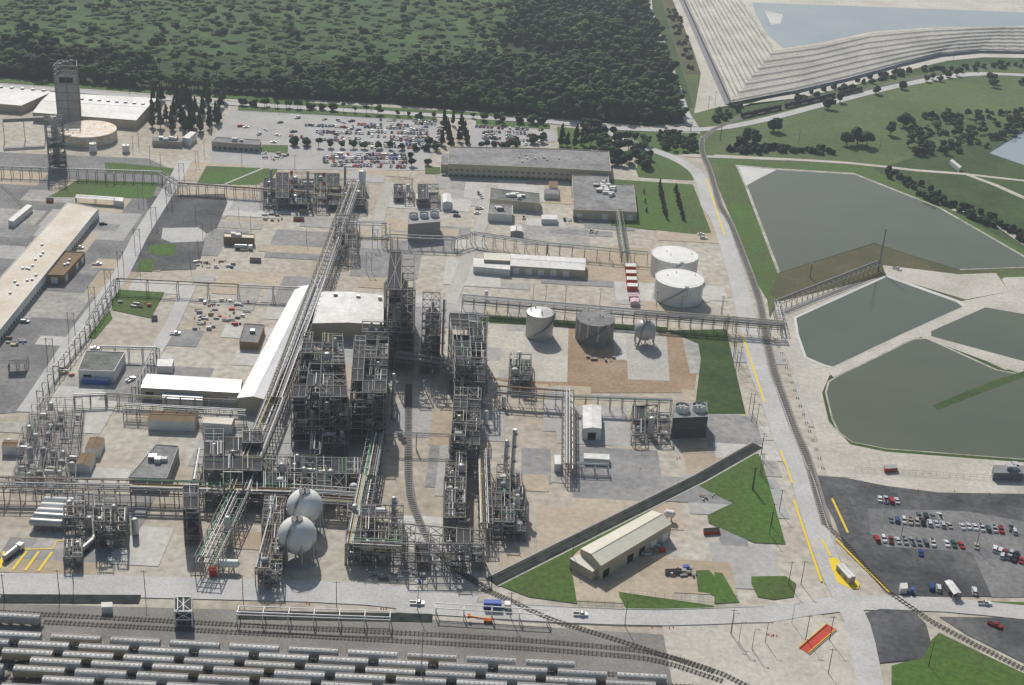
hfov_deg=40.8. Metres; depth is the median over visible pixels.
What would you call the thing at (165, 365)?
silver shop hut
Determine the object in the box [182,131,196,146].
building
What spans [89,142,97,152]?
tank
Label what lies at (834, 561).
yellow island
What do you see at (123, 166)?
lawn
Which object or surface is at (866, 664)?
road
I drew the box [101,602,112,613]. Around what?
rail hut
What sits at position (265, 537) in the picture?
rack
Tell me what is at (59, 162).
tower
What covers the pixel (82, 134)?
flat tank
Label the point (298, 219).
skip
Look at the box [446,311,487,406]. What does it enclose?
process unit
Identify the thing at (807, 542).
yellow kerb
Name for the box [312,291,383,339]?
process hall
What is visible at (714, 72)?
road
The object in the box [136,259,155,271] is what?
lawn
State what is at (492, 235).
rack
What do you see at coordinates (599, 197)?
office building
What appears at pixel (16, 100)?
warehouse
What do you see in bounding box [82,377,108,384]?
blue container
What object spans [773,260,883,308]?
rack
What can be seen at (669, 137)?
trees
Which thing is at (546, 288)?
utility poles
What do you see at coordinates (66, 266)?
brick building
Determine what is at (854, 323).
pond
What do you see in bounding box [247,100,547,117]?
grass
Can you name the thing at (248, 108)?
grass
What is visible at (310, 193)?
rack
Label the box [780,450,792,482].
yellow kerb
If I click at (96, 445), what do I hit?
sub hut
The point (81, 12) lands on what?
scrub floor
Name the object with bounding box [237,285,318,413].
long hall
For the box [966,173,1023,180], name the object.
dirt road
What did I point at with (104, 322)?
lawn
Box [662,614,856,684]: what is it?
paved ground
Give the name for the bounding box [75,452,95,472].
sub hut
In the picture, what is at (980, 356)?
causeway
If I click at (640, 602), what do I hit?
lawn
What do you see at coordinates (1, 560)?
yellow bay
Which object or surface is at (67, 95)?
tower
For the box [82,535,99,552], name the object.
tanker
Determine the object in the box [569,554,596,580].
warehouse lean-to
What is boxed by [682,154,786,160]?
dirt road
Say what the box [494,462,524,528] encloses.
process unit
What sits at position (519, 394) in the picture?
utility rack
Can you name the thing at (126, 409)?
shop rack
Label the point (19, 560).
yellow bay
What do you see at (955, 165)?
trailer
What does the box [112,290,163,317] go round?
lawn
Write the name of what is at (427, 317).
silo
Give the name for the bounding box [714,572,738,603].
lawn
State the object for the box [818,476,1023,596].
lot
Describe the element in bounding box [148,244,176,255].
lawn
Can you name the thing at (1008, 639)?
asphalt
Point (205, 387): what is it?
warehouse
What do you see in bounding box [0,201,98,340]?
long building
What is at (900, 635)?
round asphalt
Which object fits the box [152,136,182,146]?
building
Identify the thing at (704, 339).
grass
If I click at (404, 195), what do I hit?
process unit
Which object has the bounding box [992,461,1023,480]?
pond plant
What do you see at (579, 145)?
lawn
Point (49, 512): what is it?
vessels
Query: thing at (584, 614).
cars plant
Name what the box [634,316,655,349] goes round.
sphere
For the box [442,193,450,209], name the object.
shed
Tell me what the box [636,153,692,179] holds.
lawn
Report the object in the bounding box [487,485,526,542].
process unit
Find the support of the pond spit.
on the pond at (890, 399)
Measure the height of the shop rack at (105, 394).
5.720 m
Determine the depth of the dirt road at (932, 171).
1003.38 m
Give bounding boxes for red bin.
[883,464,897,472]
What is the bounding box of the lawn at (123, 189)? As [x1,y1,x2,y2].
[49,179,157,197]
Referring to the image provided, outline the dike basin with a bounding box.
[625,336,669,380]
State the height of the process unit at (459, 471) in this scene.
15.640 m
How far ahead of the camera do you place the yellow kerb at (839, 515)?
575.19 m
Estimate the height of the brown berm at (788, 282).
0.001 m
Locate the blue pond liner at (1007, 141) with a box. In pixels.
[987,130,1023,153]
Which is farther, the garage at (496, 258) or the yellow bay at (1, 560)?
the garage at (496, 258)
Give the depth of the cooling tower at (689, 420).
625.85 m
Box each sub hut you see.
[1,440,23,455]
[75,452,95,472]
[85,436,104,457]
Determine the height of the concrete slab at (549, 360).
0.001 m
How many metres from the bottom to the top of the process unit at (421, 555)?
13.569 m
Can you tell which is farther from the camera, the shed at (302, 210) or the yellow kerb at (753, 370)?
the shed at (302, 210)
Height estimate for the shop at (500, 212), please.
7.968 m
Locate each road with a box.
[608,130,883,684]
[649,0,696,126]
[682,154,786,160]
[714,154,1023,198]
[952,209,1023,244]
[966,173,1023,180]
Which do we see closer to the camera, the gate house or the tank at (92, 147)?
the tank at (92, 147)
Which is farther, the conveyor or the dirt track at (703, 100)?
the dirt track at (703, 100)
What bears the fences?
on the ground at (132, 441)
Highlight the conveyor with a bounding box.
[2,120,45,140]
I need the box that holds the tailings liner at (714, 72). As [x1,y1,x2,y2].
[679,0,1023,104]
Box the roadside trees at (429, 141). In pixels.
[238,98,583,165]
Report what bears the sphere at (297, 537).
on the ground at (132, 441)
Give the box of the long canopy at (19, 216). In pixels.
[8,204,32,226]
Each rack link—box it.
[383,431,449,448]
[394,350,457,375]
[772,301,786,332]
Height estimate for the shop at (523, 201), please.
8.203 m
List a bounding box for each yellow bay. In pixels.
[0,551,4,567]
[11,551,27,569]
[24,551,39,569]
[37,552,52,570]
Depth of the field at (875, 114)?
1106.42 m
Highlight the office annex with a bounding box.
[441,154,448,172]
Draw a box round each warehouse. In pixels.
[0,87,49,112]
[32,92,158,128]
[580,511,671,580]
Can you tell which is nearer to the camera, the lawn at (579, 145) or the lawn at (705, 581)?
the lawn at (705, 581)
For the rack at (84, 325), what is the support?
on the ground at (132, 441)
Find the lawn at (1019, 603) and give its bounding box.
[991,601,1023,604]
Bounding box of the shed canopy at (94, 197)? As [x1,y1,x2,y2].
[75,194,114,203]
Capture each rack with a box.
[0,166,351,203]
[0,475,358,509]
[36,278,119,402]
[73,392,237,411]
[99,345,159,398]
[115,278,300,299]
[122,403,245,424]
[174,594,192,627]
[191,448,203,493]
[194,181,361,577]
[254,495,286,585]
[308,416,322,464]
[321,496,352,518]
[345,432,383,562]
[346,220,648,265]
[353,537,402,567]
[461,294,783,338]
[477,448,492,544]
[494,384,568,408]
[561,389,574,479]
[567,461,608,475]
[573,394,672,415]
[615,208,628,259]
[773,260,883,308]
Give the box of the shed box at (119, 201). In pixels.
[114,197,123,206]
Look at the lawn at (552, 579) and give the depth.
522.65 m
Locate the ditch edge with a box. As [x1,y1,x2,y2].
[486,442,763,585]
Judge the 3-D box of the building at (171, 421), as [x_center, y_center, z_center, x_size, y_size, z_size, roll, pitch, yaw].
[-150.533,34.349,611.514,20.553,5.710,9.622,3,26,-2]
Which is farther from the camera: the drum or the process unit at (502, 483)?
the drum
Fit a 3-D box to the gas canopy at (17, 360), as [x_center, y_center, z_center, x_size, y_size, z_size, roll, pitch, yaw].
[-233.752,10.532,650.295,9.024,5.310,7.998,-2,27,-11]
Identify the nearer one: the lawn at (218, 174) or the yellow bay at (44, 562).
the yellow bay at (44, 562)
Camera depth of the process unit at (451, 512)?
546.37 m
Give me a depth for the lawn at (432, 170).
940.71 m
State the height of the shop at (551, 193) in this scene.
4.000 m
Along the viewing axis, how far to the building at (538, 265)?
787.57 m
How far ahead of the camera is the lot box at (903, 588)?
527.98 m
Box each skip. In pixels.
[46,198,53,202]
[151,315,157,320]
[250,257,260,262]
[293,216,303,221]
[665,568,680,574]
[703,527,719,534]
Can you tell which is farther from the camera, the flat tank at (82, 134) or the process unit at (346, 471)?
the flat tank at (82, 134)
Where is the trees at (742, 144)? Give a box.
[667,8,1023,242]
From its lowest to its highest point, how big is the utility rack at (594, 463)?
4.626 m
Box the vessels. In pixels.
[7,186,675,570]
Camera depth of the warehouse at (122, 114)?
1000.86 m
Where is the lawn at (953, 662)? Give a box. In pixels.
[892,633,1023,684]
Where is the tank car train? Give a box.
[741,87,862,117]
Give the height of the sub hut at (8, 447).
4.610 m
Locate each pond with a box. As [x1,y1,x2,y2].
[747,170,1023,271]
[796,277,962,365]
[827,339,1023,458]
[931,307,1023,360]
[990,132,1023,164]
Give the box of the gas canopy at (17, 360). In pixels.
[8,356,28,372]
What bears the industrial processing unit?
on the ground at (132, 441)
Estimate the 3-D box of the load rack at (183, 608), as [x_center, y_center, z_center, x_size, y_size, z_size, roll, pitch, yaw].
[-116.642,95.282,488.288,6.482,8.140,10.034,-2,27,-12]
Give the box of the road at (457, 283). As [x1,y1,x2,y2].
[442,184,497,303]
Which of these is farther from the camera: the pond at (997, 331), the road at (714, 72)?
the road at (714, 72)
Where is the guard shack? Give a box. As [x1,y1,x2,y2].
[836,563,855,583]
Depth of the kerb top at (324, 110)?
1057.02 m
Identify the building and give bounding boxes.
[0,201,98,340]
[46,251,84,283]
[78,350,125,382]
[129,444,178,483]
[147,410,198,431]
[152,136,182,146]
[182,131,196,146]
[572,175,636,220]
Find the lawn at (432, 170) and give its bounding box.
[425,166,439,173]
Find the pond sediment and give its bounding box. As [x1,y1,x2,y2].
[739,167,774,184]
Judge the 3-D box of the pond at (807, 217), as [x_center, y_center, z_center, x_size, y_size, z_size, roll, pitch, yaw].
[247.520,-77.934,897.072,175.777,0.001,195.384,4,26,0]
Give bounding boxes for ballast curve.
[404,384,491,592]
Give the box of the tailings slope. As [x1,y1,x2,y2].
[685,0,1023,101]
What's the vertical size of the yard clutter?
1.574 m
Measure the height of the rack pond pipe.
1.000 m
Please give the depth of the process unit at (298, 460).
573.13 m
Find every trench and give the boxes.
[0,594,140,602]
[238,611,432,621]
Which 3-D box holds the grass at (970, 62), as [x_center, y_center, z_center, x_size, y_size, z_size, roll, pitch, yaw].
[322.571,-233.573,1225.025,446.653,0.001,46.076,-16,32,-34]
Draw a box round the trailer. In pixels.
[949,159,961,170]
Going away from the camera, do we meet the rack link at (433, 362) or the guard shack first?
the guard shack
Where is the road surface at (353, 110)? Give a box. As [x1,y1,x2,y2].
[0,72,1023,130]
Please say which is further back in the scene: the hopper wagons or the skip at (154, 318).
the skip at (154, 318)
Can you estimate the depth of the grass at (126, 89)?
1073.35 m
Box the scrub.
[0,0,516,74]
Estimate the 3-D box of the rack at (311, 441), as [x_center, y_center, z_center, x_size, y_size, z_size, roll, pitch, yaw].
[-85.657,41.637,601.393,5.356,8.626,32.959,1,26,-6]
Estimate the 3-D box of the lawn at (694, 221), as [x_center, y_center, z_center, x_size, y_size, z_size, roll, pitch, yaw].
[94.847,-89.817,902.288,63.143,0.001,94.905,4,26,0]
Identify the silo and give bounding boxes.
[383,273,406,323]
[425,302,438,344]
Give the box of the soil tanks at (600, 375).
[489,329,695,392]
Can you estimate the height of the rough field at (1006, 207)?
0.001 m
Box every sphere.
[278,513,320,570]
[286,485,326,537]
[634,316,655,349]
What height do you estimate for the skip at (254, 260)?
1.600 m
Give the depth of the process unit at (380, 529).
535.35 m
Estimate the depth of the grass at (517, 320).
730.53 m
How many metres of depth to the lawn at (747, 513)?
579.54 m
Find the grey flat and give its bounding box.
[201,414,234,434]
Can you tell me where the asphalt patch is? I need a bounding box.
[131,194,226,271]
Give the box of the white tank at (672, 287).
[652,267,703,308]
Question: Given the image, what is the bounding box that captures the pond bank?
[822,337,1023,461]
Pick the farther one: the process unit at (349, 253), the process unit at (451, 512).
the process unit at (349, 253)
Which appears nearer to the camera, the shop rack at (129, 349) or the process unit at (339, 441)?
the process unit at (339, 441)
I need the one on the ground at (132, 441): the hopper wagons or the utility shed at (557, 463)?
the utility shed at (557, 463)
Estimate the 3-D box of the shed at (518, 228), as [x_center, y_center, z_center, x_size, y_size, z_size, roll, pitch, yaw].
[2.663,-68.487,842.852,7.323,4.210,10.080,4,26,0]
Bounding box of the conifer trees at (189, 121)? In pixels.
[148,78,684,219]
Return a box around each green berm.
[713,158,779,298]
[718,159,1023,254]
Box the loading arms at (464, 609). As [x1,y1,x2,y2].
[435,602,547,624]
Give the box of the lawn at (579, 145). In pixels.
[557,127,598,148]
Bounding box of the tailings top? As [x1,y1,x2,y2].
[741,0,1023,49]
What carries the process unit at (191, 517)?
on the ground at (132, 441)
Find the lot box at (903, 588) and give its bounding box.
[899,583,907,593]
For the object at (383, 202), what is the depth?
870.80 m
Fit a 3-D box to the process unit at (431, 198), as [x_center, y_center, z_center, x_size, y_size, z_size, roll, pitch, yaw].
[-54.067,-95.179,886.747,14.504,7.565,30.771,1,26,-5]
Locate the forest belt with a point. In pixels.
(599, 29)
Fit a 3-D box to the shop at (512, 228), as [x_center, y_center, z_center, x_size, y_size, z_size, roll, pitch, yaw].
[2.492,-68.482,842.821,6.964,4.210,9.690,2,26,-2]
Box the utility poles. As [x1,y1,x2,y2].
[0,2,980,676]
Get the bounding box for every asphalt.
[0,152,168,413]
[865,609,930,662]
[940,617,1023,662]
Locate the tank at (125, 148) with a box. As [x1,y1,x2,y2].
[122,144,130,152]
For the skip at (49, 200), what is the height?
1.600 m
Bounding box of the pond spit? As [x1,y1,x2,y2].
[933,371,1023,409]
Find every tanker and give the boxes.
[2,541,24,560]
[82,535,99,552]
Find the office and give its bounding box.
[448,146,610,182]
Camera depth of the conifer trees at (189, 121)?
1004.32 m
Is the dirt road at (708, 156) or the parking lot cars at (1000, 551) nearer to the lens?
the parking lot cars at (1000, 551)
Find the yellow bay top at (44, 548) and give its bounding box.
[23,540,63,549]
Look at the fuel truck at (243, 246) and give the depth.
796.65 m
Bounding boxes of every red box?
[625,263,635,270]
[625,270,636,275]
[626,276,636,283]
[627,283,637,290]
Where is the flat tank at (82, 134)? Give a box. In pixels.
[58,120,117,147]
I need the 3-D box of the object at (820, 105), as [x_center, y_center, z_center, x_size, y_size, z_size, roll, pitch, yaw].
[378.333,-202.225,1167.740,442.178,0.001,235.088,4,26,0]
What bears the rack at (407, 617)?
on the ground at (132, 441)
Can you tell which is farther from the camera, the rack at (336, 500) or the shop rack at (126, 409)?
the shop rack at (126, 409)
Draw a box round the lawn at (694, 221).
[611,179,710,233]
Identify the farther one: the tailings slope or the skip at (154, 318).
the tailings slope
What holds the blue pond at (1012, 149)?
on the rough field at (1006, 207)
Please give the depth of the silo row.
672.75 m
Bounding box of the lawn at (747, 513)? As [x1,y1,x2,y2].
[699,454,785,543]
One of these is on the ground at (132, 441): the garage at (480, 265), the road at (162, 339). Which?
the garage at (480, 265)
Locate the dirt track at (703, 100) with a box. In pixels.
[693,50,716,112]
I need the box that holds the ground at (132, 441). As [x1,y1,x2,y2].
[0,15,1023,684]
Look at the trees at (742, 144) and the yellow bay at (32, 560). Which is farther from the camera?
the trees at (742, 144)
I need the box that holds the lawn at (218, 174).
[197,166,276,184]
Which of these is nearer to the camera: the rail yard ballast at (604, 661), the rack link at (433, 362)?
the rail yard ballast at (604, 661)
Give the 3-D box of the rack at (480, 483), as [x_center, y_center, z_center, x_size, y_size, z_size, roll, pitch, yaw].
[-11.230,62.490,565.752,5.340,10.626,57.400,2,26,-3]
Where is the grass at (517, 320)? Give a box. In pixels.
[489,315,666,331]
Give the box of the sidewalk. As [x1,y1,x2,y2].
[224,168,263,183]
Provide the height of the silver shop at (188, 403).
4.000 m
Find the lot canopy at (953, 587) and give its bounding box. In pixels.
[943,579,961,599]
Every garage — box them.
[473,258,509,275]
[484,252,509,263]
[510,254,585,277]
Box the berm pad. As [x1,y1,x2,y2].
[883,265,1008,298]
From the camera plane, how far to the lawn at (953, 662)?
488.67 m
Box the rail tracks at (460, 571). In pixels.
[0,65,1023,684]
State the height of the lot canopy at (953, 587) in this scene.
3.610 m
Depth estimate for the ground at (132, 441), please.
641.54 m
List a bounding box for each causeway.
[828,332,927,376]
[921,332,1023,372]
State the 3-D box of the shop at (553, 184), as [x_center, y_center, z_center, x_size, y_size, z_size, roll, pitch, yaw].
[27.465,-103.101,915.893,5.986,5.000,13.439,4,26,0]
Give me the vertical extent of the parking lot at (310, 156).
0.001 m
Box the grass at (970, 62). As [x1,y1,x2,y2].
[714,57,1022,119]
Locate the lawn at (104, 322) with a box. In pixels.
[87,310,111,337]
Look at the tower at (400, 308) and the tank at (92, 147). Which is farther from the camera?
the tank at (92, 147)
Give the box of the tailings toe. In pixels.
[673,0,1023,106]
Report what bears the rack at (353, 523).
on the ground at (132, 441)
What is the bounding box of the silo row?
[366,322,412,360]
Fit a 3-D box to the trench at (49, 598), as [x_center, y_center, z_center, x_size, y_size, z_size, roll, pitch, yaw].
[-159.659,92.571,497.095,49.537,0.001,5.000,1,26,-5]
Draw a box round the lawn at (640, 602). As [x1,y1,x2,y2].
[619,592,713,609]
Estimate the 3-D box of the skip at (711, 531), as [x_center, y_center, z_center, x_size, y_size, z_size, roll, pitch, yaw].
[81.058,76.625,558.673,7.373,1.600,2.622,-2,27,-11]
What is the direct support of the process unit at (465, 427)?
on the ground at (132, 441)
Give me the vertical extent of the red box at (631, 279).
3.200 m
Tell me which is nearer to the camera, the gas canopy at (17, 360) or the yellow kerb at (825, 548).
the yellow kerb at (825, 548)
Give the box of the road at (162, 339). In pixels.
[138,284,196,366]
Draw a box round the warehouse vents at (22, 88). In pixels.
[0,86,144,104]
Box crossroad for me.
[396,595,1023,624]
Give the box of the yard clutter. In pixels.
[6,152,989,636]
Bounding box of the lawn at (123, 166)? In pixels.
[105,163,173,175]
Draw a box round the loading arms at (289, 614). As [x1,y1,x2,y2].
[236,605,390,629]
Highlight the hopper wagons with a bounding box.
[0,611,668,684]
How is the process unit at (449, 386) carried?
on the ground at (132, 441)
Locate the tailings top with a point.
(784, 24)
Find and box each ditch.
[487,443,761,584]
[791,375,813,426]
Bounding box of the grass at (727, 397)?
[714,329,744,413]
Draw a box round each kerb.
[609,136,841,582]
[706,179,724,234]
[742,334,765,402]
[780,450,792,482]
[793,499,822,581]
[821,539,831,556]
[831,498,848,532]
[835,539,888,591]
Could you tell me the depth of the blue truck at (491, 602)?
504.39 m
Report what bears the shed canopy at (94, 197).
on the ground at (132, 441)
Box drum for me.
[359,169,366,190]
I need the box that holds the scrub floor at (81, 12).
[0,0,516,62]
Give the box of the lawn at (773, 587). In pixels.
[751,576,795,599]
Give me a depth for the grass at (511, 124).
1047.03 m
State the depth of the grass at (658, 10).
1307.76 m
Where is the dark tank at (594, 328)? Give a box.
[574,308,614,347]
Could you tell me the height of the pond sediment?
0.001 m
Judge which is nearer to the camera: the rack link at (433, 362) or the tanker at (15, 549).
the tanker at (15, 549)
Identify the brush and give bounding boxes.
[661,0,700,73]
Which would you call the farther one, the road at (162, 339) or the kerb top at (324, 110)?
the kerb top at (324, 110)
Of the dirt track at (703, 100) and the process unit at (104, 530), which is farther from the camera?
the dirt track at (703, 100)
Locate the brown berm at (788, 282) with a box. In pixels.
[770,243,1006,301]
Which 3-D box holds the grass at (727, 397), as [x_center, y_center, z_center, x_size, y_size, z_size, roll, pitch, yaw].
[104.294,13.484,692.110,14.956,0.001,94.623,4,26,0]
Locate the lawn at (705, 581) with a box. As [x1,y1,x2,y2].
[696,570,713,594]
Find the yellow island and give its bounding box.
[828,557,859,588]
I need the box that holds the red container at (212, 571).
[209,566,216,576]
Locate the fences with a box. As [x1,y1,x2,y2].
[234,107,1022,606]
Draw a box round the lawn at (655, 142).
[618,131,700,153]
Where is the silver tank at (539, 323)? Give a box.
[524,305,555,341]
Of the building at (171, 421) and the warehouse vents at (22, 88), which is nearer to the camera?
the building at (171, 421)
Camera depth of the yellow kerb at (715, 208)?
903.90 m
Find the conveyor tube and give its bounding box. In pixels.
[2,116,43,122]
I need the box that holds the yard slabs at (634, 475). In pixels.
[0,161,788,602]
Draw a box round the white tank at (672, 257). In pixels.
[649,244,698,277]
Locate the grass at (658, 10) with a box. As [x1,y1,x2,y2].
[652,0,692,107]
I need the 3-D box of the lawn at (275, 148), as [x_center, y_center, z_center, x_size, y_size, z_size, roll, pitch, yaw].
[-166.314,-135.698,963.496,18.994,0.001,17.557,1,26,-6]
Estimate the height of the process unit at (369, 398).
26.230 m
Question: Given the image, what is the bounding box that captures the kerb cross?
[477,601,770,625]
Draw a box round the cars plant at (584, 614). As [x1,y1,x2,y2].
[20,124,1002,629]
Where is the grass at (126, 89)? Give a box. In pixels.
[0,78,309,103]
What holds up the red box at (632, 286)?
on the ground at (132, 441)
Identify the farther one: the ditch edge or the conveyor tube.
the conveyor tube
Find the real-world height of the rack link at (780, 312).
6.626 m
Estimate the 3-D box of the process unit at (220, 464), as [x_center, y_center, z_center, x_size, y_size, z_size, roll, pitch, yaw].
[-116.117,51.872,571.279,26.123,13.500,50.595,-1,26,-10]
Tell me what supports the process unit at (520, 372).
on the ground at (132, 441)
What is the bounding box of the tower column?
[50,116,59,159]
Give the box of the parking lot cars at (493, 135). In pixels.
[237,108,605,167]
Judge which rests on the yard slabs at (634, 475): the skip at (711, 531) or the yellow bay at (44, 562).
the yellow bay at (44, 562)
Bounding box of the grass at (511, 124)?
[476,119,549,128]
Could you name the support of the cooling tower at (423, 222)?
on the ground at (132, 441)
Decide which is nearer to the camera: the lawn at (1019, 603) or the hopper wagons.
the hopper wagons
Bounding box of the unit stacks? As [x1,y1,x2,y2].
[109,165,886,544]
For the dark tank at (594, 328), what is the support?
on the ground at (132, 441)
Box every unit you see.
[10,395,85,492]
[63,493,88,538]
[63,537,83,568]
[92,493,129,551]
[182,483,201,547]
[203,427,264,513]
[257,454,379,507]
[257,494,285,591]
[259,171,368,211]
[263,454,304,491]
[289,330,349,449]
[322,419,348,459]
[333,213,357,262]
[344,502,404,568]
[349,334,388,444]
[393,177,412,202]
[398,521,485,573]
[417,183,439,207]
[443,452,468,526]
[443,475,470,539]
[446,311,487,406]
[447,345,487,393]
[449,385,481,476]
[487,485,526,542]
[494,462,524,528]
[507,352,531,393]
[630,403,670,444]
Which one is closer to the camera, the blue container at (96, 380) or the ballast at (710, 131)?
the blue container at (96, 380)
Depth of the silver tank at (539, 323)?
708.54 m
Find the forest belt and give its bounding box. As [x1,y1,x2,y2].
[0,0,684,121]
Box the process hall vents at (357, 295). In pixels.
[333,292,381,298]
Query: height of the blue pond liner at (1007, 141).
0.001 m
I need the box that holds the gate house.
[211,137,260,151]
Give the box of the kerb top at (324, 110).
[0,83,646,130]
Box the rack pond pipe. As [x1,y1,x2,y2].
[775,338,823,468]
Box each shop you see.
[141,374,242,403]
[162,392,202,406]
[488,204,512,221]
[490,188,539,211]
[510,225,521,236]
[544,189,558,198]
[549,181,557,188]
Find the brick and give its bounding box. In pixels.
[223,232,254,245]
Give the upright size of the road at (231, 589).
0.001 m
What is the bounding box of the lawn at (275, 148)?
[261,145,287,152]
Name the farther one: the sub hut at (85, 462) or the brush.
the brush
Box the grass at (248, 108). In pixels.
[238,106,435,120]
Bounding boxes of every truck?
[234,244,252,249]
[483,599,510,609]
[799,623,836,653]
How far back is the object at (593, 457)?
601.72 m
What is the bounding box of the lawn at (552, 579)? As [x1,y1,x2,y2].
[501,510,651,602]
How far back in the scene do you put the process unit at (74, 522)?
535.14 m
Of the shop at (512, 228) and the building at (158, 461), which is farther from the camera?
the shop at (512, 228)
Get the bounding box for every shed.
[299,205,307,213]
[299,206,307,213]
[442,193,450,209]
[510,225,521,236]
[541,215,556,223]
[553,455,560,471]
[628,293,638,299]
[630,297,638,305]
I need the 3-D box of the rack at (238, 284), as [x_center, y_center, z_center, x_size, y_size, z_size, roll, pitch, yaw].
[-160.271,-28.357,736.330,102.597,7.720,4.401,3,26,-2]
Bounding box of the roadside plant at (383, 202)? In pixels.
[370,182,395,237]
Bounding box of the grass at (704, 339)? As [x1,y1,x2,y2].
[666,329,745,413]
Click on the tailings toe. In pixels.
(713, 88)
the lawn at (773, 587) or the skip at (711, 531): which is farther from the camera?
the skip at (711, 531)
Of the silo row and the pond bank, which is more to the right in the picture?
the pond bank
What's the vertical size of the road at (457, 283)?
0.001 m
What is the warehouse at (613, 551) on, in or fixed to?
on the ground at (132, 441)
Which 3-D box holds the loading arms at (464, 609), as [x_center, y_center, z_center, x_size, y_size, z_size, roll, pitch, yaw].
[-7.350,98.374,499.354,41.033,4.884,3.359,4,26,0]
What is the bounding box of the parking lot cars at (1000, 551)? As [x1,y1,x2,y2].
[873,495,1023,595]
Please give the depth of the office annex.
937.74 m
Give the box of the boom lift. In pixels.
[467,613,491,623]
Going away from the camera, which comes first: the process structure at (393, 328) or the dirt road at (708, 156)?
the process structure at (393, 328)
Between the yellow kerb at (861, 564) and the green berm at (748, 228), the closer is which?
the yellow kerb at (861, 564)
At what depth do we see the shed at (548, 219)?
860.99 m
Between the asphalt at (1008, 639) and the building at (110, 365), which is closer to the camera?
the asphalt at (1008, 639)
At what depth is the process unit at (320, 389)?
604.47 m
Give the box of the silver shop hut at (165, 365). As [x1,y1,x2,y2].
[157,359,173,372]
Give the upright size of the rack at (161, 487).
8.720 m
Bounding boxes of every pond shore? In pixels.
[736,165,1023,272]
[794,275,965,367]
[825,337,1023,459]
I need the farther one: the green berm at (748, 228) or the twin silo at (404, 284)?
the green berm at (748, 228)
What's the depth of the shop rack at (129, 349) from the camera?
663.05 m
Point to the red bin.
(892, 467)
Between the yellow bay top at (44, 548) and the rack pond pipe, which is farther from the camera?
the rack pond pipe
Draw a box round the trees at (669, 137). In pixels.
[580,117,698,168]
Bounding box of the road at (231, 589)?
[0,572,477,607]
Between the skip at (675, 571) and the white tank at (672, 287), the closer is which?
the skip at (675, 571)
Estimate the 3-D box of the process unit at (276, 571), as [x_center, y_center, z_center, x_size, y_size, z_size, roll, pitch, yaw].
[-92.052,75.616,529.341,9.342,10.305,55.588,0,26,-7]
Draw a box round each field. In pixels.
[663,5,1023,316]
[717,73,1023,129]
[874,139,1023,249]
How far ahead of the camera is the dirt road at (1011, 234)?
892.33 m
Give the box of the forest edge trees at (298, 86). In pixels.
[0,61,688,122]
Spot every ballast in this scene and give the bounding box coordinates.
[0,604,671,684]
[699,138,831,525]
[701,65,1023,138]
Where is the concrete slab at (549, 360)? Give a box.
[489,323,568,381]
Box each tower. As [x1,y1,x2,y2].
[44,113,67,169]
[53,59,81,123]
[407,208,439,240]
[671,400,707,438]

